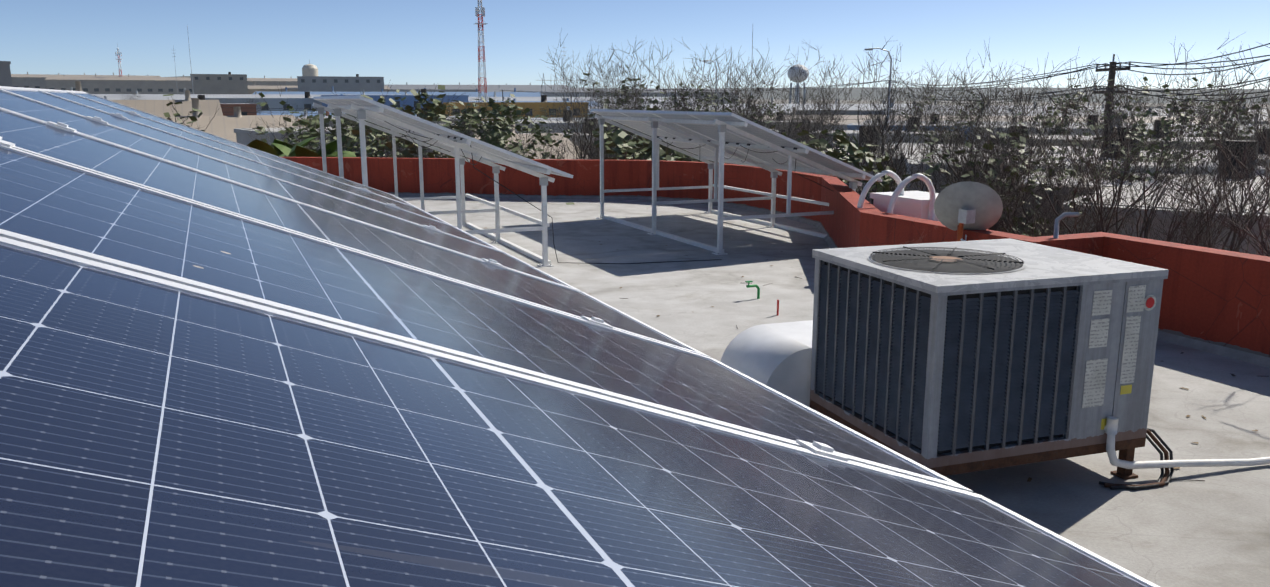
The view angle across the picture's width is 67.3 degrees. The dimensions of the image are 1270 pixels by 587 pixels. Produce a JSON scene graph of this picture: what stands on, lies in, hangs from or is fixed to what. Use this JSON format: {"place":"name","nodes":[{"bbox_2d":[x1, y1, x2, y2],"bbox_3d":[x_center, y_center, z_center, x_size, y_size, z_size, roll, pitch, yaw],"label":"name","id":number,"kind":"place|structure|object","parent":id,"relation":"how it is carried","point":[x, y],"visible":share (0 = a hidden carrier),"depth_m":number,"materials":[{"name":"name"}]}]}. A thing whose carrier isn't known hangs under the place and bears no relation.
{"place":"outdoors","nodes":[
{"label":"outdoors","id":0,"kind":"place"},
{"bbox_2d":[0,86,1159,586],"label":"array panels","id":1,"kind":"object","parent":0,"point":[226,362],"visible":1,"depth_m":1.15,"materials":[{"name":"glass"}]},
{"bbox_2d":[479,84,737,103],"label":"plant hall","id":2,"kind":"structure","parent":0,"point":[547,92],"depth_m":406.24,"materials":[{"name":"grey metal"}]},
{"bbox_2d":[0,0,1269,88],"label":"sky","id":3,"kind":"structure","parent":0,"point":[413,42],"materials":[{"name":"blue"}]},
{"bbox_2d":[178,76,1269,103],"bbox_3d":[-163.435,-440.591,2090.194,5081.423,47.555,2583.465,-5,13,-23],"label":"hills","id":4,"kind":"structure","parent":0,"point":[856,96],"depth_m":1576.63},
{"bbox_2d":[738,99,1269,108],"bbox_3d":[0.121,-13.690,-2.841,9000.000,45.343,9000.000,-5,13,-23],"label":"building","id":5,"kind":"structure","parent":0,"point":[878,101],"depth_m":1059.31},
{"bbox_2d":[0,61,12,86],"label":"grey block","id":6,"kind":"structure","parent":5,"relation":"on","point":[5,76],"depth_m":94.64,"materials":[{"name":"grey"}]},
{"bbox_2d":[11,72,159,88],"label":"plant hall","id":7,"kind":"structure","parent":5,"relation":"on","point":[27,80],"depth_m":525.54,"materials":[{"name":"concrete"}]},
{"bbox_2d":[75,81,222,118],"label":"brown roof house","id":8,"kind":"structure","parent":5,"relation":"on","point":[159,108],"depth_m":95.86,"materials":[{"name":"beige concrete"}]},
{"bbox_2d":[44,74,297,93],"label":"plant hall","id":9,"kind":"structure","parent":5,"relation":"on","point":[132,85],"depth_m":506.33,"materials":[{"name":"concrete"}]},
{"bbox_2d":[190,72,247,93],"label":"building","id":10,"kind":"structure","parent":5,"relation":"on","point":[229,83],"depth_m":368.47,"materials":[{"name":"grey"}]},
{"bbox_2d":[197,95,256,115],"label":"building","id":11,"kind":"structure","parent":5,"relation":"on","point":[245,107],"depth_m":131.30,"materials":[{"name":"brown"}]},
{"bbox_2d":[167,98,302,142],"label":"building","id":12,"kind":"structure","parent":5,"relation":"on","point":[224,127],"depth_m":66.75,"materials":[{"name":"concrete"}]},
{"bbox_2d":[70,87,406,99],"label":"warehouse","id":13,"kind":"structure","parent":5,"relation":"on","point":[149,96],"depth_m":263.61,"materials":[{"name":"white metal"}]},
{"bbox_2d":[163,82,336,156],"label":"shrub","id":14,"kind":"object","parent":5,"relation":"on","point":[308,133],"visible":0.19,"depth_m":26.92,"materials":[{"name":"green plant"}]},
{"bbox_2d":[190,92,321,110],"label":"white depot","id":15,"kind":"structure","parent":5,"relation":"on","point":[307,101],"depth_m":177.55,"materials":[{"name":"grey"}]},
{"bbox_2d":[247,137,316,156],"bbox_3d":[-9.707,-0.526,25.273,4.982,7.169,4.351,-6,13,-27],"label":"palm","id":16,"kind":"object","parent":5,"relation":"on","point":[257,144],"visible":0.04,"depth_m":23.79,"materials":[{"name":"green plant"}]},
{"bbox_2d":[273,138,349,156],"bbox_3d":[-9.699,-1.113,28.484,4.892,7.039,4.272,0,12,1],"label":"palm","id":17,"kind":"object","parent":5,"relation":"on","point":[332,146],"depth_m":27.47,"materials":[{"name":"green plant"}]},
{"bbox_2d":[272,143,355,156],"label":"palm","id":18,"kind":"object","parent":5,"relation":"on","point":[300,151],"visible":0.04,"depth_m":23.88,"materials":[{"name":"green plant"}]},
{"bbox_2d":[248,92,386,156],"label":"shrub","id":19,"kind":"object","parent":5,"relation":"on","point":[326,120],"visible":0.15,"depth_m":30.00,"materials":[{"name":"green plant"}]},
{"bbox_2d":[248,82,389,93],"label":"plant hall","id":20,"kind":"structure","parent":5,"relation":"on","point":[252,89],"depth_m":392.42,"materials":[{"name":"beige metal"}]},
{"bbox_2d":[297,74,383,91],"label":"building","id":21,"kind":"structure","parent":5,"relation":"on","point":[357,83],"depth_m":345.92,"materials":[{"name":"grey"}]},
{"bbox_2d":[234,126,455,157],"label":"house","id":22,"kind":"structure","parent":5,"relation":"on","point":[243,137],"depth_m":55.42,"materials":[{"name":"grey"}]},
{"bbox_2d":[307,112,399,156],"bbox_3d":[-10.041,-2.295,31.781,5.422,8.137,3.867,0,12,2],"label":"tree","id":23,"kind":"object","parent":5,"relation":"on","point":[347,132],"visible":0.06,"depth_m":31.19,"materials":[{"name":"green plant"}]},
{"bbox_2d":[304,92,459,157],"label":"shrub","id":24,"kind":"object","parent":5,"relation":"on","point":[448,106],"visible":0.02,"depth_m":34.38,"materials":[{"name":"green plant"}]},
{"bbox_2d":[321,89,468,110],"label":"blue office","id":25,"kind":"structure","parent":5,"relation":"on","point":[409,100],"depth_m":174.69,"materials":[{"name":"grey"}]},
{"bbox_2d":[253,86,542,96],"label":"warehouse","id":26,"kind":"structure","parent":5,"relation":"on","point":[515,93],"depth_m":310.06,"materials":[{"name":"beige metal"}]},
{"bbox_2d":[324,91,483,157],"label":"shrub","id":27,"kind":"object","parent":5,"relation":"on","point":[402,99],"visible":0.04,"depth_m":34.25,"materials":[{"name":"green plant"}]},
{"bbox_2d":[356,85,484,157],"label":"shrub","id":28,"kind":"object","parent":5,"relation":"on","point":[397,152],"visible":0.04,"depth_m":33.86,"materials":[{"name":"green plant"}]},
{"bbox_2d":[257,103,593,117],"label":"warehouse","id":29,"kind":"structure","parent":5,"relation":"on","point":[284,112],"depth_m":166.08,"materials":[{"name":"blue metal"}]},
{"bbox_2d":[376,90,485,157],"bbox_3d":[-6.364,-2.049,29.517,3.833,8.489,3.288,-5,13,-25],"label":"tree","id":30,"kind":"object","parent":5,"relation":"on","point":[450,119],"visible":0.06,"depth_m":28.86,"materials":[{"name":"green plant"}]},
{"bbox_2d":[345,85,527,157],"bbox_3d":[-5.369,-1.167,25.200,4.066,8.557,5.702,11,16,42],"label":"tree","id":31,"kind":"object","parent":5,"relation":"on","point":[431,114],"visible":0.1,"depth_m":23.59,"materials":[{"name":"green plant"}]},
{"bbox_2d":[384,82,569,91],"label":"plant hall","id":32,"kind":"structure","parent":5,"relation":"on","point":[448,88],"depth_m":563.38,"materials":[{"name":"grey metal"}]},
{"bbox_2d":[475,0,487,100],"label":"radio tower","id":33,"kind":"structure","parent":5,"relation":"on","point":[482,14],"depth_m":258.41,"materials":[{"name":"red"}]},
{"bbox_2d":[418,100,582,158],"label":"shrub","id":34,"kind":"object","parent":5,"relation":"on","point":[499,141],"visible":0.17,"depth_m":29.94,"materials":[{"name":"green plant"}]},
{"bbox_2d":[415,111,589,159],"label":"bush","id":35,"kind":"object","parent":5,"relation":"on","point":[539,155],"depth_m":58.77,"materials":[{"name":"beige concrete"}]},
{"bbox_2d":[452,94,559,158],"bbox_3d":[-5.387,-3.121,35.196,3.992,8.399,5.597,5,12,21],"label":"tree","id":36,"kind":"object","parent":5,"relation":"on","point":[489,115],"visible":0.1,"depth_m":33.76,"materials":[{"name":"green plant"}]},
{"bbox_2d":[443,95,588,117],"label":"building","id":37,"kind":"structure","parent":5,"relation":"on","point":[535,106],"depth_m":160.13,"materials":[{"name":"grey"}]},
{"bbox_2d":[466,83,567,158],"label":"shrub","id":38,"kind":"object","parent":5,"relation":"on","point":[485,103],"visible":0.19,"depth_m":34.21,"materials":[{"name":"green plant"}]},
{"bbox_2d":[481,110,610,132],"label":"house","id":39,"kind":"structure","parent":5,"relation":"on","point":[556,125],"depth_m":98.92,"materials":[{"name":"grey"}]},
{"bbox_2d":[468,91,700,103],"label":"warehouse","id":40,"kind":"structure","parent":5,"relation":"on","point":[495,98],"depth_m":297.43,"materials":[{"name":"white metal"}]},
{"bbox_2d":[523,33,657,159],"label":"bare shrub","id":41,"kind":"object","parent":5,"relation":"on","point":[580,143],"visible":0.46,"depth_m":31.84,"materials":[{"name":"brown plant"}]},
{"bbox_2d":[535,46,661,159],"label":"bare shrub","id":42,"kind":"object","parent":5,"relation":"on","point":[588,127],"visible":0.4,"depth_m":36.96,"materials":[{"name":"brown plant"}]},
{"bbox_2d":[566,113,689,204],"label":"bush","id":43,"kind":"object","parent":5,"relation":"on","point":[618,137],"visible":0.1,"depth_m":19.57,"materials":[{"name":"green plant"}]},
{"bbox_2d":[483,99,792,114],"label":"warehouse","id":44,"kind":"structure","parent":5,"relation":"on","point":[773,113],"depth_m":202.89,"materials":[{"name":"white metal"}]},
{"bbox_2d":[581,59,717,159],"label":"bush","id":45,"kind":"object","parent":5,"relation":"on","point":[642,100],"visible":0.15,"depth_m":41.68,"materials":[{"name":"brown plant"}]},
{"bbox_2d":[581,39,718,160],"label":"bare shrub","id":46,"kind":"object","parent":5,"relation":"on","point":[669,88],"visible":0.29,"depth_m":36.23,"materials":[{"name":"brown plant"}]},
{"bbox_2d":[607,129,701,161],"bbox_3d":[-0.241,0.108,21.161,3.637,7.654,5.101,-6,13,-26],"label":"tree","id":47,"kind":"object","parent":5,"relation":"on","point":[662,153],"visible":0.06,"depth_m":19.92,"materials":[{"name":"green plant"}]},
{"bbox_2d":[646,62,775,160],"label":"bush","id":48,"kind":"object","parent":5,"relation":"on","point":[708,98],"visible":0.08,"depth_m":28.61,"materials":[{"name":"brown plant"}]},
{"bbox_2d":[661,74,768,163],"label":"bush","id":49,"kind":"object","parent":5,"relation":"on","point":[701,89],"visible":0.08,"depth_m":41.57,"materials":[{"name":"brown plant"}]},
{"bbox_2d":[172,26,1269,155],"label":"poles and wires","id":50,"kind":"object","parent":5,"relation":"on","point":[1111,69],"visible":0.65,"depth_m":39.07,"materials":[{"name":"brown wood"}]},
{"bbox_2d":[666,45,797,159],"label":"bare shrub","id":51,"kind":"object","parent":5,"relation":"on","point":[732,81],"visible":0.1,"depth_m":30.09,"materials":[{"name":"brown plant"}]},
{"bbox_2d":[625,38,853,163],"bbox_3d":[2.642,-2.077,26.237,6.354,9.895,4.549,2,12,12],"label":"bare shrub","id":52,"kind":"object","parent":5,"relation":"on","point":[760,114],"visible":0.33,"depth_m":25.81,"materials":[{"name":"brown plant"}]},
{"bbox_2d":[602,97,911,114],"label":"warehouse","id":53,"kind":"structure","parent":5,"relation":"on","point":[851,110],"depth_m":244.04,"materials":[{"name":"white metal"}]},
{"bbox_2d":[646,87,876,183],"bbox_3d":[2.391,-0.717,23.083,4.491,8.502,6.166,-10,15,-40],"label":"bush","id":54,"kind":"object","parent":5,"relation":"on","point":[826,131],"depth_m":21.24,"materials":[{"name":"green plant"}]},
{"bbox_2d":[281,157,1269,367],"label":"parapet wall","id":55,"kind":"structure","parent":5,"relation":"on","point":[1219,297],"depth_m":10.19,"materials":[{"name":"paint"}]},
{"bbox_2d":[399,197,1269,586],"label":"flat roof","id":56,"kind":"structure","parent":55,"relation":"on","point":[1205,527],"depth_m":6.46,"materials":[{"name":"concrete"}]},
{"bbox_2d":[312,102,554,266],"bbox_3d":[-2.682,-1.486,12.151,2.221,1.850,4.556,-5,13,-23],"label":"solar panel frame","id":57,"kind":"object","parent":56,"relation":"on","point":[456,143],"visible":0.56,"depth_m":11.78,"materials":[{"name":"metal"}]},
{"bbox_2d":[313,95,573,177],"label":"array panels","id":58,"kind":"object","parent":57,"relation":"on","point":[431,127],"visible":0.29,"depth_m":10.45,"materials":[{"name":"glass"}]},
{"bbox_2d":[353,116,721,263],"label":"array cables","id":59,"kind":"object","parent":56,"relation":"on","point":[473,164],"visible":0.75,"depth_m":11.12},
{"bbox_2d":[595,114,865,254],"bbox_3d":[1.188,-1.743,13.892,2.221,1.660,4.556,-5,13,-23],"label":"solar panel frame","id":60,"kind":"object","parent":56,"relation":"on","point":[718,184],"visible":0.92,"depth_m":13.56,"materials":[{"name":"metal"}]},
{"bbox_2d":[590,109,882,181],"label":"array panels","id":61,"kind":"object","parent":60,"relation":"on","point":[709,133],"visible":0.5,"depth_m":13.12,"materials":[{"name":"glass"}]},
{"bbox_2d":[720,320,812,406],"bbox_3d":[0.945,0.495,5.800,0.680,0.500,0.620,-4,12,-18],"label":"air duct","id":62,"kind":"object","parent":56,"relation":"on","point":[776,356],"visible":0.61,"depth_m":5.58,"materials":[{"name":"metal"}]},
{"bbox_2d":[810,400,1145,479],"bbox_3d":[1.787,0.771,5.144,1.300,0.220,1.100,-4,12,-18],"label":"ac stand","id":63,"kind":"object","parent":56,"relation":"on","point":[1126,448],"visible":0.29,"depth_m":4.68,"materials":[{"name":"metal"}]},
{"bbox_2d":[810,238,1168,467],"bbox_3d":[1.787,0.228,5.033,1.324,0.888,1.124,-4,12,-18],"label":"ac unit","id":64,"kind":"object","parent":63,"relation":"on","point":[933,355],"visible":1,"depth_m":4.58,"materials":[{"name":"paint"}]},
{"bbox_2d":[1099,416,1269,489],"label":"pipes","id":65,"kind":"object","parent":56,"relation":"on","point":[1111,428],"visible":0.81,"depth_m":4.82,"materials":[{"name":"plastic"}]},
{"bbox_2d":[857,170,935,219],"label":"ladder hoops","id":66,"kind":"object","parent":55,"relation":"on","point":[899,189],"visible":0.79,"depth_m":10.00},
{"bbox_2d":[870,191,938,220],"bbox_3d":[3.125,-0.172,10.680,0.660,1.860,0.860,-5,13,-23],"label":"stair head box","id":67,"kind":"object","parent":55,"relation":"attached to","point":[913,204],"visible":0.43,"depth_m":10.31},
{"bbox_2d":[934,181,1002,240],"bbox_3d":[2.952,-0.560,8.495,0.443,0.893,0.443,-5,13,-23],"label":"satellite dish","id":68,"kind":"object","parent":55,"relation":"on","point":[959,207],"visible":0.94,"depth_m":8.37,"materials":[{"name":"metal"}]},
{"bbox_2d":[1053,212,1078,237],"bbox_3d":[2.730,-0.614,10.026,0.891,0.951,4.399,-3,12,-14],"label":"gas pipe","id":69,"kind":"object","parent":55,"relation":"on","point":[1059,219],"visible":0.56,"depth_m":7.97,"materials":[{"name":"grey"}]},
{"bbox_2d":[723,39,868,151],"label":"bare shrub","id":70,"kind":"object","parent":5,"relation":"on","point":[824,104],"visible":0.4,"depth_m":29.24,"materials":[{"name":"brown plant"}]},
{"bbox_2d":[787,64,808,103],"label":"water tower","id":71,"kind":"structure","parent":5,"relation":"on","point":[790,71],"depth_m":315.64,"materials":[{"name":"grey"}]},
{"bbox_2d":[770,77,850,141],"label":"tree","id":72,"kind":"object","parent":5,"relation":"on","point":[792,115],"visible":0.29,"depth_m":53.13,"materials":[{"name":"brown plant"}]},
{"bbox_2d":[688,126,941,202],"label":"house","id":73,"kind":"structure","parent":5,"relation":"on","point":[862,134],"depth_m":44.83,"materials":[{"name":"grey"}]},
{"bbox_2d":[791,121,904,202],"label":"bush","id":74,"kind":"object","parent":5,"relation":"on","point":[847,145],"visible":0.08,"depth_m":19.74,"materials":[{"name":"green plant"}]},
{"bbox_2d":[790,43,927,204],"bbox_3d":[6.168,-2.166,27.120,3.818,9.681,5.591,4,12,18],"label":"bare shrub","id":75,"kind":"object","parent":5,"relation":"on","point":[860,188],"visible":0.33,"depth_m":26.46,"materials":[{"name":"brown plant"}]},
{"bbox_2d":[812,117,961,146],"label":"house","id":76,"kind":"structure","parent":5,"relation":"on","point":[855,132],"depth_m":77.99,"materials":[{"name":"grey"}]},
{"bbox_2d":[811,72,967,199],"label":"bare shrub","id":77,"kind":"object","parent":5,"relation":"on","point":[897,160],"visible":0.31,"depth_m":27.24,"materials":[{"name":"brown plant"}]},
{"bbox_2d":[847,114,972,142],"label":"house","id":78,"kind":"structure","parent":5,"relation":"on","point":[852,126],"depth_m":111.06,"materials":[{"name":"grey"}]},
{"bbox_2d":[855,68,969,191],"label":"bare shrub","id":79,"kind":"object","parent":5,"relation":"on","point":[903,90],"visible":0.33,"depth_m":40.27,"materials":[{"name":"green plant"}]},
{"bbox_2d":[901,85,991,143],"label":"tree","id":80,"kind":"object","parent":5,"relation":"on","point":[975,109],"visible":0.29,"depth_m":61.49,"materials":[{"name":"green plant"}]},
{"bbox_2d":[873,39,1067,229],"bbox_3d":[8.479,-1.633,24.552,6.225,9.695,4.457,-11,16,-43],"label":"bare shrub","id":81,"kind":"object","parent":5,"relation":"on","point":[947,132],"visible":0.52,"depth_m":24.48,"materials":[{"name":"brown plant"}]},
{"bbox_2d":[722,105,1225,129],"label":"warehouse","id":82,"kind":"structure","parent":5,"relation":"on","point":[851,119],"depth_m":164.84,"materials":[{"name":"beige metal"}]},
{"bbox_2d":[914,65,1037,229],"bbox_3d":[11.143,-3.033,32.000,4.259,9.433,3.654,-7,13,-30],"label":"bare shrub","id":83,"kind":"object","parent":5,"relation":"on","point":[967,115],"visible":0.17,"depth_m":31.40,"materials":[{"name":"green plant"}]},
{"bbox_2d":[918,80,1042,226],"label":"bare shrub","id":84,"kind":"object","parent":5,"relation":"on","point":[981,127],"visible":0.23,"depth_m":32.26,"materials":[{"name":"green plant"}]},
{"bbox_2d":[880,126,1081,153],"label":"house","id":85,"kind":"structure","parent":5,"relation":"on","point":[939,145],"depth_m":55.74,"materials":[{"name":"grey"}]},
{"bbox_2d":[838,100,1125,108],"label":"warehouse","id":86,"kind":"structure","parent":5,"relation":"on","point":[1033,105],"depth_m":275.33,"materials":[{"name":"grey metal"}]},
{"bbox_2d":[873,101,1106,236],"bbox_3d":[8.441,-0.430,22.533,4.308,8.155,5.914,-3,12,-16],"label":"bush","id":87,"kind":"object","parent":5,"relation":"on","point":[990,171],"visible":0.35,"depth_m":22.13,"materials":[{"name":"green plant"}]},
{"bbox_2d":[894,63,1110,231],"bbox_3d":[9.808,-1.617,25.756,5.893,9.178,4.219,-8,14,-34],"label":"bare shrub","id":88,"kind":"object","parent":5,"relation":"on","point":[963,178],"visible":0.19,"depth_m":24.43,"materials":[{"name":"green plant"}]},
{"bbox_2d":[794,102,1269,114],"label":"warehouse","id":89,"kind":"structure","parent":5,"relation":"on","point":[1264,110],"depth_m":230.63,"materials":[{"name":"grey metal"}]},
{"bbox_2d":[1030,96,1086,134],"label":"tree","id":90,"kind":"object","parent":5,"relation":"on","point":[1059,106],"visible":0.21,"depth_m":84.95,"materials":[{"name":"green plant"}]},
{"bbox_2d":[974,115,1147,143],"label":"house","id":91,"kind":"structure","parent":5,"relation":"on","point":[1089,117],"depth_m":97.24,"materials":[{"name":"grey"}]},
{"bbox_2d":[864,113,1269,140],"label":"warehouse","id":92,"kind":"structure","parent":5,"relation":"on","point":[1148,125],"depth_m":127.94,"materials":[{"name":"grey metal"}]},
{"bbox_2d":[894,106,1269,123],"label":"warehouse","id":93,"kind":"structure","parent":5,"relation":"on","point":[1030,113],"depth_m":214.01,"materials":[{"name":"grey metal"}]},
{"bbox_2d":[948,52,1222,236],"bbox_3d":[9.405,-0.643,21.008,5.272,9.128,3.600,10,15,41],"label":"bare shrub","id":94,"kind":"object","parent":5,"relation":"on","point":[1055,194],"visible":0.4,"depth_m":20.78,"materials":[{"name":"brown plant"}]},
{"bbox_2d":[903,127,1269,191],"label":"house","id":95,"kind":"structure","parent":5,"relation":"on","point":[1210,164],"depth_m":35.72,"materials":[{"name":"grey"}]},
{"bbox_2d":[1015,69,1214,181],"bbox_3d":[15.957,-2.855,31.872,6.670,9.197,4.858,-3,12,-13],"label":"tree","id":96,"kind":"object","parent":5,"relation":"on","point":[1148,148],"visible":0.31,"depth_m":31.05,"materials":[{"name":"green plant"}]},
{"bbox_2d":[1007,120,1226,150],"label":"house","id":97,"kind":"structure","parent":5,"relation":"on","point":[1156,136],"depth_m":63.77,"materials":[{"name":"grey"}]},
{"bbox_2d":[965,33,1269,243],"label":"bare shrub","id":98,"kind":"object","parent":5,"relation":"on","point":[1082,218],"visible":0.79,"depth_m":18.50,"materials":[{"name":"brown plant"}]},
{"bbox_2d":[999,140,1269,234],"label":"house","id":99,"kind":"structure","parent":5,"relation":"on","point":[1178,178],"depth_m":29.91,"materials":[{"name":"grey"}]},
{"bbox_2d":[1052,59,1269,250],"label":"bush","id":100,"kind":"object","parent":5,"relation":"on","point":[1189,235],"visible":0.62,"depth_m":17.80,"materials":[{"name":"brown plant"}]},
{"bbox_2d":[1061,187,1269,254],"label":"wall","id":101,"kind":"structure","parent":5,"relation":"on","point":[1223,231],"depth_m":23.25,"materials":[{"name":"grey"}]},
{"bbox_2d":[1072,128,1269,167],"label":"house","id":102,"kind":"structure","parent":5,"relation":"on","point":[1191,151],"depth_m":46.73,"materials":[{"name":"grey"}]},
{"bbox_2d":[1081,75,1268,164],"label":"tree","id":103,"kind":"object","parent":5,"relation":"on","point":[1209,107],"visible":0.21,"depth_m":36.00,"materials":[{"name":"green plant"}]},
{"bbox_2d":[1122,37,1269,254],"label":"bush","id":104,"kind":"object","parent":5,"relation":"on","point":[1230,212],"visible":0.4,"depth_m":19.49,"materials":[{"name":"brown plant"}]},
{"bbox_2d":[1144,42,1269,256],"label":"tree","id":105,"kind":"object","parent":5,"relation":"on","point":[1257,216],"visible":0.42,"depth_m":16.75,"materials":[{"name":"brown plant"}]},
{"bbox_2d":[1188,96,1246,136],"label":"tree","id":106,"kind":"object","parent":5,"relation":"on","point":[1199,134],"visible":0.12,"depth_m":73.13,"materials":[{"name":"green plant"}]},
{"bbox_2d":[1183,99,1269,256],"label":"bush","id":107,"kind":"object","parent":5,"relation":"on","point":[1263,229],"visible":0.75,"depth_m":9.04,"materials":[{"name":"brown plant"}]},
{"bbox_2d":[1195,62,1269,165],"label":"tree","id":108,"kind":"object","parent":5,"relation":"on","point":[1258,109],"visible":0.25,"depth_m":34.46,"materials":[{"name":"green plant"}]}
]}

